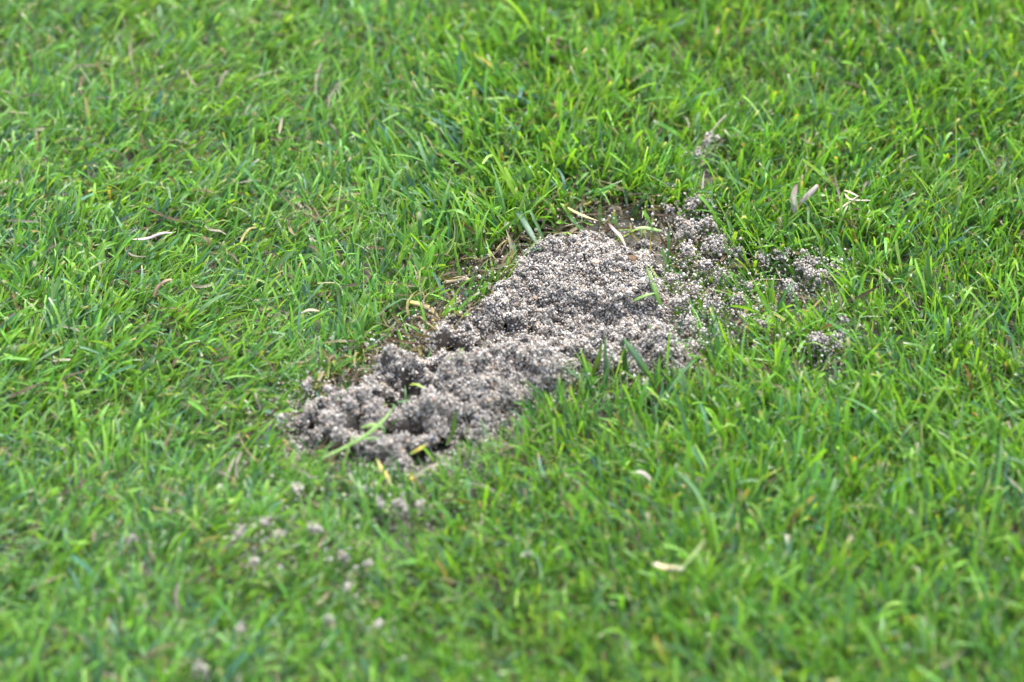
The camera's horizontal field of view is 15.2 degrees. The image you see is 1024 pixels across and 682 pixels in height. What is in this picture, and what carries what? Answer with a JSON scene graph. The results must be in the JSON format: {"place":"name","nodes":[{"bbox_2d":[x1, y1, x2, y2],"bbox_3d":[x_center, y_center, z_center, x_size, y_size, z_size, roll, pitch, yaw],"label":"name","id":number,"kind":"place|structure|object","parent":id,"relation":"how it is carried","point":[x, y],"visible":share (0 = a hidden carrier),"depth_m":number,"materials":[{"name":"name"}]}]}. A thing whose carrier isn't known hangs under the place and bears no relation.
{"place":"outdoors","nodes":[
{"label":"outdoors","id":0,"kind":"place"},
{"bbox_2d":[0,0,1023,681],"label":"ground","id":1,"kind":"structure","parent":0,"point":[440,448],"depth_m":1.48,"materials":[{"name":"green plant"}]},
{"bbox_2d":[128,533,138,556],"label":"sand clump","id":2,"kind":"object","parent":1,"relation":"on","point":[132,537],"visible":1,"depth_m":1.39,"materials":[{"name":"sand"}]},
{"bbox_2d":[132,232,171,239],"bbox_3d":[-0.143,-0.041,1.524,0.016,0.004,0.003,0,38,0],"label":"dry straw","id":3,"kind":"object","parent":1,"relation":"on","point":[153,236],"visible":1,"depth_m":1.52,"materials":[{"name":"beige plant"}]},
{"bbox_2d":[153,279,171,296],"bbox_3d":[-0.137,-0.021,1.498,0.008,0.007,0.003,0,38,0],"label":"dry straw","id":4,"kind":"object","parent":1,"relation":"on","point":[159,285],"visible":1,"depth_m":1.50,"materials":[{"name":"beige plant"}]},
{"bbox_2d":[194,660,209,681],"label":"sand clump","id":5,"kind":"object","parent":1,"relation":"on","point":[204,667],"visible":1,"depth_m":1.34,"materials":[{"name":"sand"}]},
{"bbox_2d":[234,622,245,645],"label":"sand clump","id":6,"kind":"object","parent":1,"relation":"on","point":[241,626],"visible":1,"depth_m":1.35,"materials":[{"name":"sand"}]},
{"bbox_2d":[234,524,248,545],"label":"sand clump","id":7,"kind":"object","parent":1,"relation":"on","point":[241,531],"visible":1,"depth_m":1.39,"materials":[{"name":"sand"}]},
{"bbox_2d":[249,557,259,574],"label":"sand clump","id":8,"kind":"object","parent":1,"relation":"on","point":[255,562],"visible":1,"depth_m":1.38,"materials":[{"name":"sand"}]},
{"bbox_2d":[261,516,273,535],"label":"sand clump","id":9,"kind":"object","parent":1,"relation":"on","point":[266,521],"visible":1,"depth_m":1.40,"materials":[{"name":"sand"}]},
{"bbox_2d":[273,530,285,547],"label":"sand clump","id":10,"kind":"object","parent":1,"relation":"on","point":[281,533],"visible":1,"depth_m":1.39,"materials":[{"name":"soil"}]},
{"bbox_2d":[278,117,282,133],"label":"dry straw","id":11,"kind":"object","parent":1,"relation":"on","point":[280,125],"visible":1,"depth_m":1.58,"materials":[{"name":"beige plant"}]},
{"bbox_2d":[277,412,290,434],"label":"sand clump","id":12,"kind":"object","parent":1,"relation":"on","point":[281,416],"visible":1,"depth_m":1.45,"materials":[{"name":"sand"}]},
{"bbox_2d":[289,482,303,502],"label":"sand clump","id":13,"kind":"object","parent":1,"relation":"on","point":[297,490],"visible":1,"depth_m":1.41,"materials":[{"name":"soil"}]},
{"bbox_2d":[300,376,313,402],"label":"sand clump","id":14,"kind":"object","parent":1,"relation":"on","point":[305,385],"visible":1,"depth_m":1.46,"materials":[{"name":"soil"}]},
{"bbox_2d":[301,309,318,313],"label":"dry straw","id":15,"kind":"object","parent":1,"relation":"on","point":[307,310],"visible":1,"depth_m":1.49,"materials":[{"name":"beige plant"}]},
{"bbox_2d":[307,521,322,542],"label":"sand clump","id":16,"kind":"object","parent":1,"relation":"on","point":[315,527],"visible":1,"depth_m":1.40,"materials":[{"name":"sand"}]},
{"bbox_2d":[322,384,334,395],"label":"sand clump","id":17,"kind":"object","parent":1,"relation":"on","point":[329,388],"visible":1,"depth_m":1.46,"materials":[{"name":"sand"}]},
{"bbox_2d":[323,614,333,629],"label":"sand clump","id":18,"kind":"object","parent":1,"relation":"on","point":[327,616],"visible":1,"depth_m":1.36,"materials":[{"name":"sand"}]},
{"bbox_2d":[338,550,349,567],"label":"sand clump","id":19,"kind":"object","parent":1,"relation":"on","point":[344,555],"visible":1,"depth_m":1.38,"materials":[{"name":"sand"}]},
{"bbox_2d":[343,580,355,601],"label":"sand clump","id":20,"kind":"object","parent":1,"relation":"on","point":[348,585],"visible":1,"depth_m":1.37,"materials":[{"name":"soil"}]},
{"bbox_2d":[351,480,366,504],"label":"sand clump","id":21,"kind":"object","parent":1,"relation":"on","point":[363,487],"visible":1,"depth_m":1.41,"materials":[{"name":"sand"}]},
{"bbox_2d":[361,559,372,576],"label":"sand clump","id":22,"kind":"object","parent":1,"relation":"on","point":[367,563],"visible":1,"depth_m":1.38,"materials":[{"name":"sand"}]},
{"bbox_2d":[372,618,382,638],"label":"sand clump","id":23,"kind":"object","parent":1,"relation":"on","point":[378,623],"visible":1,"depth_m":1.36,"materials":[{"name":"sand"}]},
{"bbox_2d":[376,497,388,522],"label":"sand clump","id":24,"kind":"object","parent":1,"relation":"on","point":[379,502],"visible":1,"depth_m":1.41,"materials":[{"name":"soil"}]},
{"bbox_2d":[376,459,390,485],"bbox_3d":[-0.048,0.048,1.426,0.006,0.003,0.019,0,38,0],"label":"dry straw","id":25,"kind":"object","parent":1,"relation":"on","point":[385,475],"visible":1,"depth_m":1.42,"materials":[{"name":"yellow plant"}]},
{"bbox_2d":[391,497,409,525],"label":"sand clump","id":26,"kind":"object","parent":1,"relation":"on","point":[397,503],"visible":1,"depth_m":1.41,"materials":[{"name":"sand"}]},
{"bbox_2d":[409,383,423,387],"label":"grass blade","id":27,"kind":"object","parent":1,"relation":"on","point":[418,385],"depth_m":1.46,"materials":[{"name":"green plant"}]},
{"bbox_2d":[409,444,426,454],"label":"yellow leaf","id":28,"kind":"object","parent":1,"relation":"on","point":[418,449],"visible":1,"depth_m":1.43,"materials":[{"name":"plant"}]},
{"bbox_2d":[415,499,425,515],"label":"sand clump","id":29,"kind":"object","parent":1,"relation":"on","point":[421,501],"visible":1,"depth_m":1.41,"materials":[{"name":"sand"}]},
{"bbox_2d":[409,301,438,316],"bbox_3d":[-0.034,-0.013,1.504,0.012,0.004,0.006,0,38,0],"label":"dry straw","id":30,"kind":"object","parent":1,"relation":"on","point":[428,308],"visible":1,"depth_m":1.51,"materials":[{"name":"beige plant"}]},
{"bbox_2d":[445,409,455,445],"bbox_3d":[-0.023,0.032,1.435,0.004,0.019,0.004,0,38,0],"label":"grass blade","id":31,"kind":"object","parent":1,"relation":"on","point":[453,428],"depth_m":1.43,"materials":[{"name":"green plant"}]},
{"bbox_2d":[444,276,469,283],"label":"dry straw","id":32,"kind":"object","parent":1,"relation":"on","point":[455,280],"visible":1,"depth_m":1.52,"materials":[{"name":"beige plant"}]},
{"bbox_2d":[93,131,877,681],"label":"sand grains","id":33,"kind":"object","parent":1,"relation":"on","point":[621,223],"visible":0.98,"depth_m":1.50,"materials":[{"name":"sand"}]},
{"bbox_2d":[287,230,691,480],"bbox_3d":[0.006,0.003,1.480,0.099,0.024,0.195,29,46,32],"label":"sand heap","id":34,"kind":"object","parent":1,"relation":"on","point":[568,302],"visible":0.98,"depth_m":1.48,"materials":[{"name":"sand"}]},
{"bbox_2d":[323,405,394,458],"bbox_3d":[-0.056,0.035,1.434,0.036,0.006,0.005,-28,46,-31],"label":"grass blade","id":35,"kind":"object","parent":34,"relation":"on","point":[370,431],"depth_m":1.43,"materials":[{"name":"green plant"}]},
{"bbox_2d":[361,423,385,435],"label":"grass blade","id":36,"kind":"object","parent":34,"relation":"on","point":[382,427],"depth_m":1.44,"materials":[{"name":"green plant"}]},
{"bbox_2d":[365,437,381,440],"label":"grass blade","id":37,"kind":"object","parent":34,"relation":"on","point":[371,438],"depth_m":1.44,"materials":[{"name":"green plant"}]},
{"bbox_2d":[515,212,536,244],"bbox_3d":[0.006,-0.046,1.536,0.009,0.002,0.021,0,38,0],"label":"grass blade","id":38,"kind":"object","parent":34,"relation":"on","point":[526,226],"depth_m":1.53,"materials":[{"name":"green plant"}]},
{"bbox_2d":[552,356,583,380],"bbox_3d":[0.021,0.011,1.470,0.014,0.009,0.006,0,38,0],"label":"grass blade","id":39,"kind":"object","parent":34,"relation":"on","point":[569,371],"depth_m":1.47,"materials":[{"name":"green plant"}]},
{"bbox_2d":[591,259,599,264],"bbox_3d":[0.033,-0.031,1.523,0.003,0.002,0.003,0,38,0],"label":"pebble","id":40,"kind":"object","parent":34,"relation":"on","point":[596,261],"visible":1,"depth_m":1.52,"materials":[{"name":"beige stone"}]},
{"bbox_2d":[607,223,625,246],"bbox_3d":[0.042,-0.043,1.544,0.008,0.002,0.018,0,38,0],"label":"bare stolon","id":41,"kind":"object","parent":34,"relation":"on","point":[617,233],"visible":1,"depth_m":1.54,"materials":[{"name":"plant"}]},
{"bbox_2d":[622,338,627,379],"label":"grass blade","id":42,"kind":"object","parent":34,"relation":"on","point":[624,361],"depth_m":1.47,"materials":[{"name":"green plant"}]},
{"bbox_2d":[627,255,638,260],"bbox_3d":[0.048,-0.033,1.525,0.005,0.003,0.005,0,38,0],"label":"seed husk","id":43,"kind":"object","parent":34,"relation":"on","point":[632,257],"visible":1,"depth_m":1.52,"materials":[{"name":"plant"}]},
{"bbox_2d":[629,293,654,303],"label":"grass blade","id":44,"kind":"object","parent":34,"relation":"on","point":[641,297],"depth_m":1.50,"materials":[{"name":"green plant"}]},
{"bbox_2d":[635,226,660,231],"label":"grass blade","id":45,"kind":"object","parent":34,"relation":"on","point":[648,228],"depth_m":1.54,"materials":[{"name":"green plant"}]},
{"bbox_2d":[646,266,661,306],"bbox_3d":[0.056,-0.021,1.504,0.006,0.011,0.012,0,38,0],"label":"grass blade","id":46,"kind":"object","parent":34,"relation":"on","point":[656,294],"depth_m":1.50,"materials":[{"name":"green plant"}]},
{"bbox_2d":[523,551,530,566],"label":"sand clump","id":47,"kind":"object","parent":1,"relation":"on","point":[528,554],"visible":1,"depth_m":1.39,"materials":[{"name":"sand"}]},
{"bbox_2d":[560,203,596,220],"bbox_3d":[0.027,-0.052,1.551,0.016,0.003,0.008,0,38,0],"label":"dry straw","id":48,"kind":"object","parent":1,"relation":"on","point":[575,212],"visible":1,"depth_m":1.55,"materials":[{"name":"beige plant"}]},
{"bbox_2d":[592,343,601,376],"bbox_3d":[0.032,0.008,1.470,0.006,0.016,0.005,0,38,0],"label":"grass blade","id":49,"kind":"object","parent":1,"relation":"on","point":[597,361],"depth_m":1.47,"materials":[{"name":"green plant"}]},
{"bbox_2d":[603,336,607,388],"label":"grass blade","id":50,"kind":"object","parent":1,"relation":"on","point":[605,358],"depth_m":1.47,"materials":[{"name":"green plant"}]},
{"bbox_2d":[623,338,653,380],"bbox_3d":[0.048,0.007,1.468,0.012,0.016,0.007,0,38,0],"label":"grass blade","id":51,"kind":"object","parent":1,"relation":"attached to","point":[636,356],"depth_m":1.47,"materials":[{"name":"green plant"}]},
{"bbox_2d":[631,470,652,482],"bbox_3d":[0.047,0.049,1.407,0.008,0.006,0.008,0,38,0],"label":"dry straw","id":52,"kind":"object","parent":1,"relation":"on","point":[646,475],"visible":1,"depth_m":1.40,"materials":[{"name":"beige plant"}]},
{"bbox_2d":[652,562,683,569],"bbox_3d":[0.055,0.080,1.367,0.011,0.003,0.006,0,38,0],"label":"dry straw","id":53,"kind":"object","parent":1,"relation":"on","point":[661,566],"visible":1,"depth_m":1.36,"materials":[{"name":"beige plant"}]},
{"bbox_2d":[664,204,675,227],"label":"sand clump","id":54,"kind":"object","parent":1,"relation":"on","point":[669,208],"visible":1,"depth_m":1.55,"materials":[{"name":"soil"}]},
{"bbox_2d":[663,272,678,293],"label":"sand clump","id":55,"kind":"object","parent":1,"relation":"on","point":[675,276],"visible":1,"depth_m":1.52,"materials":[{"name":"sand"}]},
{"bbox_2d":[669,291,689,318],"bbox_3d":[0.066,-0.014,1.508,0.008,0.012,0.009,0,38,0],"label":"sand clump","id":56,"kind":"object","parent":1,"relation":"on","point":[681,299],"visible":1,"depth_m":1.50,"materials":[{"name":"sand"}]},
{"bbox_2d":[674,214,698,242],"bbox_3d":[0.070,-0.043,1.544,0.010,0.014,0.012,0,38,0],"label":"sand clump","id":57,"kind":"object","parent":1,"relation":"on","point":[683,224],"visible":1,"depth_m":1.54,"materials":[{"name":"sand"}]},
{"bbox_2d":[678,239,698,268],"bbox_3d":[0.070,-0.034,1.534,0.008,0.013,0.011,0,38,0],"label":"sand clump","id":58,"kind":"object","parent":1,"relation":"on","point":[684,250],"visible":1,"depth_m":1.53,"materials":[{"name":"sand"}]},
{"bbox_2d":[682,315,699,332],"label":"sand clump","id":59,"kind":"object","parent":1,"relation":"on","point":[689,320],"visible":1,"depth_m":1.50,"materials":[{"name":"sand"}]},
{"bbox_2d":[684,194,700,220],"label":"sand clump","id":60,"kind":"object","parent":1,"relation":"on","point":[690,204],"visible":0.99,"depth_m":1.55,"materials":[{"name":"sand"}]},
{"bbox_2d":[685,340,699,358],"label":"sand clump","id":61,"kind":"object","parent":1,"relation":"on","point":[694,344],"visible":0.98,"depth_m":1.48,"materials":[{"name":"sand"}]},
{"bbox_2d":[681,538,705,567],"bbox_3d":[0.065,0.076,1.370,0.010,0.004,0.013,0,38,0],"label":"grass blade","id":62,"kind":"object","parent":1,"relation":"on","point":[691,557],"depth_m":1.37,"materials":[{"name":"green plant"}]},
{"bbox_2d":[686,281,701,297],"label":"sand clump","id":63,"kind":"object","parent":1,"relation":"on","point":[689,287],"visible":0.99,"depth_m":1.51,"materials":[{"name":"sand"}]},
{"bbox_2d":[691,146,705,168],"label":"sand clump","id":64,"kind":"object","parent":1,"relation":"on","point":[697,152],"visible":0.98,"depth_m":1.58,"materials":[{"name":"sand"}]},
{"bbox_2d":[696,330,707,344],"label":"sand clump","id":65,"kind":"object","parent":1,"relation":"on","point":[702,334],"visible":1,"depth_m":1.49,"materials":[{"name":"sand"}]},
{"bbox_2d":[693,257,711,283],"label":"sand clump","id":66,"kind":"object","parent":1,"relation":"on","point":[704,261],"visible":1,"depth_m":1.52,"materials":[{"name":"sand"}]},
{"bbox_2d":[695,215,716,242],"bbox_3d":[0.078,-0.045,1.547,0.010,0.012,0.009,0,38,0],"label":"sand clump","id":67,"kind":"object","parent":1,"relation":"on","point":[705,222],"visible":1,"depth_m":1.54,"materials":[{"name":"soil"}]},
{"bbox_2d":[702,197,717,218],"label":"sand clump","id":68,"kind":"object","parent":1,"relation":"on","point":[707,200],"visible":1,"depth_m":1.56,"materials":[{"name":"sand"}]},
{"bbox_2d":[702,131,720,159],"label":"sand clump","id":69,"kind":"object","parent":1,"relation":"on","point":[707,140],"visible":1,"depth_m":1.59,"materials":[{"name":"sand"}]},
{"bbox_2d":[699,234,727,263],"bbox_3d":[0.081,-0.036,1.536,0.012,0.014,0.010,0,38,0],"label":"sand clump","id":70,"kind":"object","parent":1,"relation":"on","point":[715,245],"visible":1,"depth_m":1.53,"materials":[{"name":"sand"}]},
{"bbox_2d":[703,295,723,321],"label":"sand clump","id":71,"kind":"object","parent":1,"relation":"on","point":[716,301],"visible":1,"depth_m":1.50,"materials":[{"name":"sand"}]},
{"bbox_2d":[712,267,728,286],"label":"sand clump","id":72,"kind":"object","parent":1,"relation":"on","point":[724,272],"visible":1,"depth_m":1.52,"materials":[{"name":"sand"}]},
{"bbox_2d":[723,245,742,270],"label":"sand clump","id":73,"kind":"object","parent":1,"relation":"on","point":[733,252],"visible":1,"depth_m":1.53,"materials":[{"name":"sand"}]},
{"bbox_2d":[730,292,747,310],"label":"sand clump","id":74,"kind":"object","parent":1,"relation":"on","point":[736,298],"visible":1,"depth_m":1.51,"materials":[{"name":"sand"}]},
{"bbox_2d":[739,311,749,326],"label":"sand clump","id":75,"kind":"object","parent":1,"relation":"on","point":[742,314],"visible":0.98,"depth_m":1.50,"materials":[{"name":"sand"}]},
{"bbox_2d":[744,281,753,297],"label":"sand clump","id":76,"kind":"object","parent":1,"relation":"on","point":[749,286],"visible":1,"depth_m":1.51,"materials":[{"name":"sand"}]},
{"bbox_2d":[757,319,766,334],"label":"sand clump","id":77,"kind":"object","parent":1,"relation":"on","point":[762,325],"visible":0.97,"depth_m":1.49,"materials":[{"name":"sand"}]},
{"bbox_2d":[756,251,768,268],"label":"sand clump","id":78,"kind":"object","parent":1,"relation":"on","point":[765,259],"visible":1,"depth_m":1.53,"materials":[{"name":"sand"}]},
{"bbox_2d":[773,247,790,274],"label":"sand clump","id":79,"kind":"object","parent":1,"relation":"on","point":[782,254],"visible":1,"depth_m":1.53,"materials":[{"name":"sand"}]},
{"bbox_2d":[782,278,798,304],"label":"sand clump","id":80,"kind":"object","parent":1,"relation":"on","point":[790,293],"visible":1,"depth_m":1.51,"materials":[{"name":"sand"}]},
{"bbox_2d":[790,184,797,218],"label":"dry leaf","id":81,"kind":"object","parent":1,"relation":"on","point":[795,189],"visible":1,"depth_m":1.55,"materials":[{"name":"plant"}]},
{"bbox_2d":[793,249,819,280],"bbox_3d":[0.117,-0.030,1.528,0.011,0.013,0.010,0,38,0],"label":"sand clump","id":82,"kind":"object","parent":1,"relation":"on","point":[806,258],"visible":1,"depth_m":1.52,"materials":[{"name":"soil"}]},
{"bbox_2d":[800,184,818,202],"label":"dry stalk","id":83,"kind":"object","parent":1,"relation":"on","point":[811,191],"visible":1,"depth_m":1.55,"materials":[{"name":"plant"}]},
{"bbox_2d":[802,264,828,294],"bbox_3d":[0.120,-0.024,1.521,0.011,0.013,0.009,0,38,0],"label":"sand clump","id":84,"kind":"object","parent":1,"relation":"on","point":[810,271],"visible":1,"depth_m":1.52,"materials":[{"name":"sand"}]},
{"bbox_2d":[806,331,829,363],"bbox_3d":[0.118,0.002,1.487,0.009,0.014,0.009,0,38,0],"label":"sand clump","id":85,"kind":"object","parent":1,"relation":"on","point":[815,336],"visible":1,"depth_m":1.48,"materials":[{"name":"sand"}]},
{"bbox_2d":[826,330,845,357],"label":"sand clump","id":86,"kind":"object","parent":1,"relation":"on","point":[837,344],"visible":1,"depth_m":1.49,"materials":[{"name":"sand"}]},
{"bbox_2d":[830,261,842,281],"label":"sand clump","id":87,"kind":"object","parent":1,"relation":"on","point":[834,266],"visible":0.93,"depth_m":1.52,"materials":[{"name":"sand"}]},
{"bbox_2d":[840,314,849,335],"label":"sand clump","id":88,"kind":"object","parent":1,"relation":"on","point":[845,320],"visible":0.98,"depth_m":1.50,"materials":[{"name":"sand"}]},
{"bbox_2d":[834,190,869,212],"bbox_3d":[0.137,-0.056,1.546,0.015,0.004,0.010,0,38,0],"label":"forked straw","id":89,"kind":"object","parent":1,"relation":"on","point":[850,201],"visible":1,"depth_m":1.55,"materials":[{"name":"beige plant"}]}
]}

